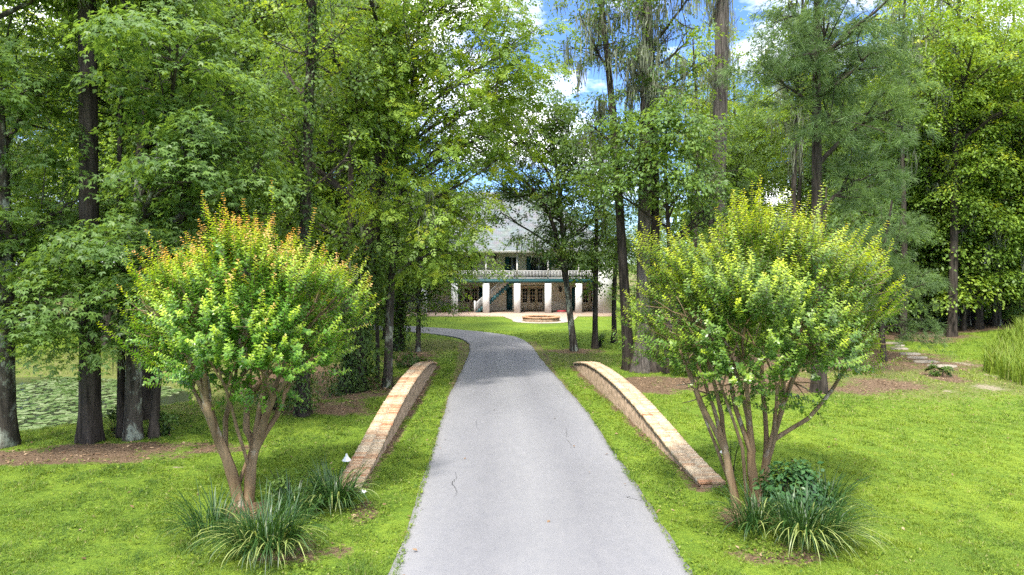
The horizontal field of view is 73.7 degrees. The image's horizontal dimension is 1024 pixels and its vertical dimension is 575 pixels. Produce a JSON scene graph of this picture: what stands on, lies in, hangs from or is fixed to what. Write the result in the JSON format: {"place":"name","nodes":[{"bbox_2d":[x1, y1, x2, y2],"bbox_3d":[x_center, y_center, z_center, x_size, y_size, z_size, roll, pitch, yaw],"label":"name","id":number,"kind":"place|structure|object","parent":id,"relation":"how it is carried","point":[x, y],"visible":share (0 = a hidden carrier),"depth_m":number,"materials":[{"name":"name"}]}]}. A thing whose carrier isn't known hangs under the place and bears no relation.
{"place":"outdoors","nodes":[
{"label":"outdoors","id":0,"kind":"place"},
{"bbox_2d":[16,377,192,429],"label":"pond water","id":1,"kind":"structure","parent":0,"point":[181,396],"depth_m":25.67,"materials":[{"name":"green liquid"}]},
{"bbox_2d":[16,376,184,430],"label":"lily pads","id":2,"kind":"object","parent":1,"relation":"on","point":[56,393],"visible":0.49,"depth_m":25.26,"materials":[{"name":"green plant"}]},
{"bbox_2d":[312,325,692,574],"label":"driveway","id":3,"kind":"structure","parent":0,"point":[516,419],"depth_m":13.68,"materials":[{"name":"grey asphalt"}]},
{"bbox_2d":[0,265,1023,574],"bbox_3d":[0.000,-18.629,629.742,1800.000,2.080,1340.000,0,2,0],"label":"ground","id":4,"kind":"structure","parent":0,"point":[852,385],"depth_m":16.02,"materials":[{"name":"green plant"}]},
{"bbox_2d":[6,62,50,205],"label":"tall dark tree","id":5,"kind":"object","parent":4,"relation":"on","point":[9,129],"visible":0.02,"depth_m":47.03,"materials":[{"name":"green plant"}]},
{"bbox_2d":[0,5,71,318],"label":"tall lime tree","id":6,"kind":"object","parent":4,"relation":"on","point":[19,140],"visible":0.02,"depth_m":51.88,"materials":[{"name":"green plant"}]},
{"bbox_2d":[14,215,78,322],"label":"understorey tree","id":7,"kind":"object","parent":4,"relation":"on","point":[17,258],"visible":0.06,"depth_m":43.87,"materials":[{"name":"green plant"}]},
{"bbox_2d":[11,110,100,310],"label":"tall dark tree","id":8,"kind":"object","parent":4,"relation":"on","point":[58,201],"visible":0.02,"depth_m":63.11,"materials":[{"name":"green plant"}]},
{"bbox_2d":[0,0,134,448],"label":"sweetgum tree","id":9,"kind":"object","parent":4,"relation":"on","point":[35,278],"visible":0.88,"depth_m":16.58,"materials":[{"name":"green plant"}]},
{"bbox_2d":[9,10,125,241],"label":"tall lime tree","id":10,"kind":"object","parent":4,"relation":"on","point":[24,204],"visible":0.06,"depth_m":41.77,"materials":[{"name":"green plant"}]},
{"bbox_2d":[2,0,149,347],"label":"tall lime tree","id":11,"kind":"object","parent":4,"relation":"on","point":[107,317],"visible":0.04,"depth_m":35.84,"materials":[{"name":"green plant"}]},
{"bbox_2d":[6,0,196,437],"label":"slim tree","id":12,"kind":"object","parent":4,"relation":"on","point":[120,402],"visible":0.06,"depth_m":17.83,"materials":[{"name":"green plant"}]},
{"bbox_2d":[1,0,224,444],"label":"tall tree","id":13,"kind":"object","parent":4,"relation":"on","point":[89,429],"visible":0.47,"depth_m":17.18,"materials":[{"name":"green plant"}]},
{"bbox_2d":[0,0,322,441],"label":"sweetgum tree","id":14,"kind":"object","parent":4,"relation":"on","point":[207,137],"visible":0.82,"depth_m":16.29,"materials":[{"name":"green plant"}]},
{"bbox_2d":[75,98,251,438],"bbox_3d":[-9.368,-0.326,18.084,4.154,9.011,4.449,0,2,0],"label":"slim tree","id":15,"kind":"object","parent":4,"relation":"on","point":[153,427],"visible":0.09,"depth_m":17.76,"materials":[{"name":"green plant"}]},
{"bbox_2d":[158,410,178,435],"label":"undergrowth shrub","id":16,"kind":"object","parent":4,"relation":"on","point":[173,417],"visible":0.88,"depth_m":18.01,"materials":[{"name":"green plant"}]},
{"bbox_2d":[48,0,294,339],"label":"tall lime tree","id":17,"kind":"object","parent":4,"relation":"on","point":[109,140],"visible":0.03,"depth_m":32.28,"materials":[{"name":"green plant"}]},
{"bbox_2d":[3,0,351,420],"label":"brown tree","id":18,"kind":"object","parent":4,"relation":"on","point":[146,397],"visible":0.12,"depth_m":18.78,"materials":[{"name":"green plant"}]},
{"bbox_2d":[68,2,287,343],"bbox_3d":[-17.862,-8.543,37.756,11.690,24.140,11.498,-1,2,-21],"label":"tall broadleaf tree","id":19,"kind":"object","parent":4,"relation":"on","point":[206,78],"visible":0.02,"depth_m":35.63,"materials":[{"name":"green plant"}]},
{"bbox_2d":[131,476,251,542],"bbox_3d":[-5.292,3.664,11.313,1.887,1.022,1.641,0,2,0],"label":"strap leaf clump","id":20,"kind":"object","parent":4,"relation":"on","point":[195,519],"visible":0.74,"depth_m":11.29,"materials":[{"name":"green plant"}]},
{"bbox_2d":[101,0,341,360],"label":"tall dark tree","id":21,"kind":"object","parent":4,"relation":"on","point":[266,26],"visible":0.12,"depth_m":31.34,"materials":[{"name":"green plant"}]},
{"bbox_2d":[97,185,388,506],"bbox_3d":[-4.944,1.165,12.935,4.514,6.292,4.468,-2,3,-38],"label":"crape myrtle","id":22,"kind":"object","parent":4,"relation":"on","point":[296,341],"visible":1,"depth_m":12.27,"materials":[{"name":"green plant"}]},
{"bbox_2d":[180,477,333,571],"bbox_3d":[-3.899,3.645,10.557,2.417,1.105,2.047,0,2,0],"label":"strap leaf clump","id":23,"kind":"object","parent":4,"relation":"on","point":[276,534],"visible":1,"depth_m":10.48,"materials":[{"name":"green plant"}]},
{"bbox_2d":[254,377,292,409],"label":"undergrowth shrub","id":24,"kind":"object","parent":4,"relation":"on","point":[276,404],"visible":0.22,"depth_m":21.27,"materials":[{"name":"green plant"}]},
{"bbox_2d":[225,0,330,322],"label":"slim sparse tree","id":25,"kind":"object","parent":4,"relation":"on","point":[282,86],"visible":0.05,"depth_m":36.33,"materials":[{"name":"green plant"}]},
{"bbox_2d":[229,211,339,341],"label":"understorey tree","id":26,"kind":"object","parent":4,"relation":"on","point":[318,245],"visible":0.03,"depth_m":40.13,"materials":[{"name":"green plant"}]},
{"bbox_2d":[263,464,311,514],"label":"weed plant","id":27,"kind":"object","parent":4,"relation":"on","point":[282,479],"visible":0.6,"depth_m":12.52,"materials":[{"name":"green plant"}]},
{"bbox_2d":[227,3,361,327],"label":"tall broadleaf tree","id":28,"kind":"object","parent":4,"relation":"on","point":[295,158],"depth_m":42.05,"materials":[{"name":"green plant"}]},
{"bbox_2d":[252,468,337,518],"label":"strap leaf clump","id":29,"kind":"object","parent":4,"relation":"on","point":[295,497],"visible":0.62,"depth_m":12.26,"materials":[{"name":"green plant"}]},
{"bbox_2d":[208,0,399,417],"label":"vine tree","id":30,"kind":"object","parent":4,"relation":"on","point":[311,50],"visible":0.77,"depth_m":20.01,"materials":[{"name":"green plant"}]},
{"bbox_2d":[260,207,353,308],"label":"understorey tree","id":31,"kind":"object","parent":4,"relation":"on","point":[313,250],"visible":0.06,"depth_m":44.48,"materials":[{"name":"green plant"}]},
{"bbox_2d":[292,454,380,516],"bbox_3d":[-3.354,3.647,12.752,1.957,1.014,1.686,0,2,0],"label":"strap leaf clump","id":32,"kind":"object","parent":4,"relation":"on","point":[344,496],"visible":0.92,"depth_m":12.63,"materials":[{"name":"green plant"}]},
{"bbox_2d":[242,0,436,323],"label":"tall lime tree","id":33,"kind":"object","parent":4,"relation":"on","point":[338,200],"visible":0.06,"depth_m":37.02,"materials":[{"name":"green plant"}]},
{"bbox_2d":[272,0,412,341],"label":"slim sparse tree","id":34,"kind":"object","parent":4,"relation":"on","point":[351,177],"visible":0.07,"depth_m":33.53,"materials":[{"name":"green plant"}]},
{"bbox_2d":[290,48,421,287],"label":"tall dark tree","id":35,"kind":"object","parent":4,"relation":"on","point":[356,235],"visible":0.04,"depth_m":43.72,"materials":[{"name":"green plant"}]},
{"bbox_2d":[236,0,497,397],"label":"ivy tree","id":36,"kind":"object","parent":4,"relation":"on","point":[353,379],"visible":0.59,"depth_m":24.47,"materials":[{"name":"green plant"}]},
{"bbox_2d":[315,77,437,382],"bbox_3d":[-5.386,-2.085,26.136,5.291,12.003,4.823,0,2,0],"label":"slim tree","id":37,"kind":"object","parent":4,"relation":"on","point":[377,340],"visible":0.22,"depth_m":25.69,"materials":[{"name":"green plant"}]},
{"bbox_2d":[337,362,436,490],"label":"brick parapet","id":38,"kind":"structure","parent":4,"relation":"on","point":[397,404],"depth_m":18.21,"materials":[{"name":"beige brick"}]},
{"bbox_2d":[393,350,427,367],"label":"undergrowth shrub","id":39,"kind":"object","parent":4,"relation":"on","point":[411,362],"visible":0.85,"depth_m":29.52,"materials":[{"name":"green plant"}]},
{"bbox_2d":[314,100,527,351],"bbox_3d":[-4.773,-3.975,35.931,11.125,15.019,8.234,0,2,0],"label":"slim tree","id":40,"kind":"object","parent":4,"relation":"on","point":[399,344],"visible":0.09,"depth_m":35.32,"materials":[{"name":"green plant"}]},
{"bbox_2d":[344,170,529,351],"bbox_3d":[-4.473,-1.422,34.456,8.557,10.005,7.818,1,3,33],"label":"young tree","id":41,"kind":"object","parent":4,"relation":"on","point":[420,298],"visible":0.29,"depth_m":34.50,"materials":[{"name":"green plant"}]},
{"bbox_2d":[300,0,581,387],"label":"feathery tree","id":42,"kind":"object","parent":4,"relation":"on","point":[503,54],"visible":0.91,"depth_m":23.96,"materials":[{"name":"green plant"}]},
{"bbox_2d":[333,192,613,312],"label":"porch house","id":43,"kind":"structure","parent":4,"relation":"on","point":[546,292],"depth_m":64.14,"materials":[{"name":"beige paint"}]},
{"bbox_2d":[458,287,477,309],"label":"french doors","id":44,"kind":"structure","parent":43,"relation":"in","point":[472,290],"depth_m":64.24,"materials":[{"name":"beige paint"}]},
{"bbox_2d":[521,287,543,309],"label":"french doors","id":45,"kind":"structure","parent":43,"relation":"in","point":[532,299],"depth_m":64.24,"materials":[{"name":"beige paint"}]},
{"bbox_2d":[531,257,546,276],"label":"upper window","id":46,"kind":"structure","parent":43,"relation":"in","point":[534,267],"depth_m":64.16,"materials":[{"name":"black glass"}]},
{"bbox_2d":[582,287,591,309],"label":"french doors","id":47,"kind":"structure","parent":43,"relation":"in","point":[586,304],"depth_m":64.24,"materials":[{"name":"beige paint"}]},
{"bbox_2d":[379,311,616,316],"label":"patio","id":48,"kind":"structure","parent":4,"relation":"on","point":[509,313],"depth_m":60.62,"materials":[{"name":"concrete"}]},
{"bbox_2d":[8,57,995,298],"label":"wood","id":49,"kind":"object","parent":4,"relation":"on","point":[678,212],"depth_m":96.01,"materials":[{"name":"green plant"}]},
{"bbox_2d":[0,336,1017,574],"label":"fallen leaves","id":50,"kind":"object","parent":4,"relation":"on","point":[903,528],"visible":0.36,"depth_m":23.70,"materials":[{"name":"brown plant"}]},
{"bbox_2d":[503,316,577,319],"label":"brick walk","id":51,"kind":"structure","parent":4,"relation":"on","point":[520,317],"depth_m":56.58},
{"bbox_2d":[512,319,567,322],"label":"fire pit pad","id":52,"kind":"object","parent":51,"relation":"on","point":[522,321],"visible":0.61,"depth_m":52.70,"materials":[{"name":"beige concrete"}]},
{"bbox_2d":[522,315,559,321],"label":"fire pit","id":53,"kind":"object","parent":52,"relation":"on","point":[541,318],"visible":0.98,"depth_m":52.31,"materials":[{"name":"stone"}]},
{"bbox_2d":[450,80,633,351],"bbox_3d":[1.669,-3.432,35.237,9.927,14.013,6.980,0,2,0],"label":"leaning oak","id":54,"kind":"object","parent":4,"relation":"on","point":[545,197],"visible":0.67,"depth_m":34.24,"materials":[{"name":"green plant"}]},
{"bbox_2d":[530,116,637,348],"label":"lawn tree","id":55,"kind":"object","parent":4,"relation":"on","point":[596,239],"visible":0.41,"depth_m":35.78,"materials":[{"name":"green plant"}]},
{"bbox_2d":[534,0,637,370],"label":"cypress tree","id":56,"kind":"object","parent":4,"relation":"on","point":[626,331],"visible":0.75,"depth_m":28.59,"materials":[{"name":"green plant"}]},
{"bbox_2d":[567,120,664,342],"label":"lawn tree","id":57,"kind":"object","parent":4,"relation":"on","point":[614,284],"visible":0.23,"depth_m":38.70,"materials":[{"name":"green plant"}]},
{"bbox_2d":[599,223,678,304],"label":"understorey tree","id":58,"kind":"object","parent":4,"relation":"on","point":[635,268],"visible":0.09,"depth_m":56.00,"materials":[{"name":"green plant"}]},
{"bbox_2d":[572,0,712,373],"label":"cypress tree","id":59,"kind":"object","parent":4,"relation":"on","point":[646,79],"visible":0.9,"depth_m":27.90,"materials":[{"name":"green plant"}]},
{"bbox_2d":[573,361,725,487],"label":"brick parapet","id":60,"kind":"structure","parent":4,"relation":"on","point":[637,407],"depth_m":18.30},
{"bbox_2d":[556,87,761,373],"bbox_3d":[5.863,-1.995,27.504,8.118,11.593,7.037,0,2,0],"label":"camphor tree","id":61,"kind":"object","parent":4,"relation":"on","point":[692,182],"visible":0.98,"depth_m":26.51,"materials":[{"name":"green plant"}]},
{"bbox_2d":[627,224,704,324],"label":"understorey tree","id":62,"kind":"object","parent":4,"relation":"on","point":[662,302],"visible":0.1,"depth_m":49.36,"materials":[{"name":"green plant"}]},
{"bbox_2d":[637,0,728,372],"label":"cypress tree","id":63,"kind":"object","parent":4,"relation":"on","point":[655,367],"visible":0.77,"depth_m":28.20,"materials":[{"name":"green plant"}]},
{"bbox_2d":[658,37,747,338],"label":"slim sparse tree","id":64,"kind":"object","parent":4,"relation":"on","point":[697,103],"visible":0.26,"depth_m":39.33,"materials":[{"name":"green plant"}]},
{"bbox_2d":[694,0,738,345],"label":"dead tree","id":65,"kind":"object","parent":4,"relation":"on","point":[719,12],"visible":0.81,"depth_m":31.88,"materials":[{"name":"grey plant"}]},
{"bbox_2d":[672,5,765,266],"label":"slim sparse tree","id":66,"kind":"object","parent":4,"relation":"on","point":[734,76],"visible":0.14,"depth_m":45.29,"materials":[{"name":"green plant"}]},
{"bbox_2d":[669,101,776,259],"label":"tall dark tree","id":67,"kind":"object","parent":4,"relation":"on","point":[732,168],"visible":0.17,"depth_m":50.90,"materials":[{"name":"green plant"}]},
{"bbox_2d":[685,75,793,243],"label":"tall broadleaf tree","id":68,"kind":"object","parent":4,"relation":"on","point":[759,126],"visible":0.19,"depth_m":56.58,"materials":[{"name":"green plant"}]},
{"bbox_2d":[688,475,790,538],"bbox_3d":[3.897,3.670,11.479,1.774,0.989,1.681,0,2,0],"label":"strap leaf clump","id":69,"kind":"object","parent":4,"relation":"on","point":[752,511],"visible":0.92,"depth_m":11.47,"materials":[{"name":"green plant"}]},
{"bbox_2d":[697,218,784,333],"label":"understorey tree","id":70,"kind":"object","parent":4,"relation":"on","point":[728,246],"visible":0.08,"depth_m":43.61,"materials":[{"name":"green plant"}]},
{"bbox_2d":[605,175,911,507],"bbox_3d":[4.604,1.075,12.845,4.823,6.420,4.709,2,3,40],"label":"crape myrtle","id":71,"kind":"object","parent":4,"relation":"on","point":[720,300],"visible":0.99,"depth_m":12.17,"materials":[{"name":"green plant"}]},
{"bbox_2d":[725,87,797,221],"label":"tall broadleaf tree","id":72,"kind":"object","parent":4,"relation":"on","point":[765,198],"visible":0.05,"depth_m":78.05,"materials":[{"name":"green plant"}]},
{"bbox_2d":[729,85,806,294],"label":"tall lime tree","id":73,"kind":"object","parent":4,"relation":"on","point":[783,151],"visible":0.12,"depth_m":60.43,"materials":[{"name":"green plant"}]},
{"bbox_2d":[726,179,832,291],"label":"understorey tree","id":74,"kind":"object","parent":4,"relation":"on","point":[806,203],"visible":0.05,"depth_m":52.21,"materials":[{"name":"green plant"}]},
{"bbox_2d":[741,23,848,221],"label":"slim sparse tree","id":75,"kind":"object","parent":4,"relation":"on","point":[800,180],"visible":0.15,"depth_m":47.83,"materials":[{"name":"green plant"}]},
{"bbox_2d":[752,456,843,522],"bbox_3d":[5.075,3.607,12.114,1.421,1.245,1.312,0,2,0],"label":"green shrub","id":76,"kind":"object","parent":4,"relation":"on","point":[794,473],"visible":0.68,"depth_m":11.98,"materials":[{"name":"green plant"}]},
{"bbox_2d":[742,0,866,278],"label":"slim sparse tree","id":77,"kind":"object","parent":4,"relation":"on","point":[794,116],"visible":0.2,"depth_m":40.89,"materials":[{"name":"green plant"}]},
{"bbox_2d":[754,62,876,228],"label":"tall dark tree","id":78,"kind":"object","parent":4,"relation":"on","point":[809,182],"visible":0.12,"depth_m":53.68,"materials":[{"name":"green plant"}]},
{"bbox_2d":[745,474,909,564],"bbox_3d":[4.966,3.622,10.809,2.214,1.139,2.238,-1,2,-24],"label":"strap leaf clump","id":79,"kind":"object","parent":4,"relation":"on","point":[805,527],"visible":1,"depth_m":10.83,"materials":[{"name":"green plant"}]},
{"bbox_2d":[714,0,945,393],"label":"pine tree","id":80,"kind":"object","parent":4,"relation":"on","point":[816,51],"visible":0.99,"depth_m":24.18,"materials":[{"name":"green plant"}]},
{"bbox_2d":[739,178,927,345],"bbox_3d":[17.527,-1.233,37.739,10.022,9.637,9.437,0,2,-13],"label":"understorey tree","id":81,"kind":"object","parent":4,"relation":"on","point":[831,225],"visible":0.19,"depth_m":36.96,"materials":[{"name":"green plant"}]},
{"bbox_2d":[799,462,886,518],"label":"strap leaf clump","id":82,"kind":"object","parent":4,"relation":"on","point":[839,496],"visible":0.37,"depth_m":12.13,"materials":[{"name":"green plant"}]},
{"bbox_2d":[773,203,918,332],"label":"understorey tree","id":83,"kind":"object","parent":4,"relation":"on","point":[892,329],"visible":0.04,"depth_m":42.64,"materials":[{"name":"green plant"}]},
{"bbox_2d":[801,30,940,231],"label":"tall broadleaf tree","id":84,"kind":"object","parent":4,"relation":"on","point":[839,149],"visible":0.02,"depth_m":49.67,"materials":[{"name":"green plant"}]},
{"bbox_2d":[803,171,938,328],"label":"understorey tree","id":85,"kind":"object","parent":4,"relation":"on","point":[886,283],"visible":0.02,"depth_m":45.28,"materials":[{"name":"green plant"}]},
{"bbox_2d":[829,208,960,330],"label":"understorey tree","id":86,"kind":"object","parent":4,"relation":"on","point":[932,270],"visible":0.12,"depth_m":43.27,"materials":[{"name":"green plant"}]},
{"bbox_2d":[840,178,957,362],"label":"young pine","id":87,"kind":"object","parent":4,"relation":"on","point":[917,284],"visible":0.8,"depth_m":31.10,"materials":[{"name":"green plant"}]},
{"bbox_2d":[827,37,993,333],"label":"tall broadleaf tree","id":88,"kind":"object","parent":4,"relation":"on","point":[924,153],"visible":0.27,"depth_m":41.94,"materials":[{"name":"green plant"}]},
{"bbox_2d":[845,0,994,340],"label":"slim sparse tree","id":89,"kind":"object","parent":4,"relation":"on","point":[929,69],"visible":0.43,"depth_m":39.13,"materials":[{"name":"green plant"}]},
{"bbox_2d":[823,137,1023,330],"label":"understorey tree","id":90,"kind":"object","parent":4,"relation":"on","point":[963,254],"visible":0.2,"depth_m":41.82,"materials":[{"name":"green plant"}]},
{"bbox_2d":[843,0,1014,308],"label":"tall broadleaf tree","id":91,"kind":"object","parent":4,"relation":"on","point":[920,51],"visible":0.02,"depth_m":54.87,"materials":[{"name":"green plant"}]},
{"bbox_2d":[924,361,953,376],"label":"undergrowth shrub","id":92,"kind":"object","parent":4,"relation":"on","point":[944,369],"visible":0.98,"depth_m":27.43,"materials":[{"name":"green plant"}]},
{"bbox_2d":[857,0,1023,336],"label":"tall lime tree","id":93,"kind":"object","parent":4,"relation":"on","point":[957,48],"visible":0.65,"depth_m":40.19,"materials":[{"name":"green plant"}]},
{"bbox_2d":[875,134,1023,299],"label":"understorey tree","id":94,"kind":"object","parent":4,"relation":"on","point":[1004,244],"visible":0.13,"depth_m":41.84,"materials":[{"name":"green plant"}]},
{"bbox_2d":[888,15,1023,328],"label":"tall lime tree","id":95,"kind":"object","parent":4,"relation":"on","point":[979,322],"visible":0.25,"depth_m":41.21,"materials":[{"name":"green plant"}]},
{"bbox_2d":[888,0,1023,322],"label":"tall lime tree","id":96,"kind":"object","parent":4,"relation":"on","point":[972,304],"visible":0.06,"depth_m":42.99,"materials":[{"name":"green plant"}]},
{"bbox_2d":[899,175,1023,330],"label":"understorey tree","id":97,"kind":"object","parent":4,"relation":"on","point":[964,297],"visible":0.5,"depth_m":41.56,"materials":[{"name":"green plant"}]},
{"bbox_2d":[908,107,1023,325],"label":"mossy trunk tree","id":98,"kind":"object","parent":4,"relation":"on","point":[969,322],"visible":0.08,"depth_m":42.06,"materials":[{"name":"green plant"}]},
{"bbox_2d":[909,113,1023,326],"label":"mossy trunk tree","id":99,"kind":"object","parent":4,"relation":"on","point":[959,310],"visible":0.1,"depth_m":41.94,"materials":[{"name":"green plant"}]},
{"bbox_2d":[920,82,1023,325],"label":"mossy trunk tree","id":100,"kind":"object","parent":4,"relation":"on","point":[996,319],"visible":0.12,"depth_m":42.38,"materials":[{"name":"green plant"}]},
{"bbox_2d":[961,175,1023,305],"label":"understorey tree","id":101,"kind":"object","parent":4,"relation":"on","point":[1003,289],"visible":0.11,"depth_m":42.83,"materials":[{"name":"green plant"}]},
{"bbox_2d":[965,2,1023,215],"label":"tall lime tree","id":102,"kind":"object","parent":4,"relation":"on","point":[1016,83],"visible":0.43,"depth_m":40.27,"materials":[{"name":"green plant"}]},
{"bbox_2d":[978,313,1023,385],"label":"tall grass","id":103,"kind":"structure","parent":4,"relation":"on","point":[1004,357],"depth_m":28.70,"materials":[{"name":"green plant"}]},
{"bbox_2d":[982,4,1023,311],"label":"tall lime tree","id":104,"kind":"object","parent":4,"relation":"on","point":[1016,16],"visible":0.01,"depth_m":49.30,"materials":[{"name":"green plant"}]},
{"bbox_2d":[985,295,1023,321],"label":"undergrowth shrub","id":105,"kind":"object","parent":4,"relation":"on","point":[1013,312],"visible":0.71,"depth_m":43.23,"materials":[{"name":"green plant"}]},
{"bbox_2d":[0,0,1023,264],"label":"sky","id":106,"kind":"structure","parent":0,"point":[594,83],"materials":[{"name":"blue"}]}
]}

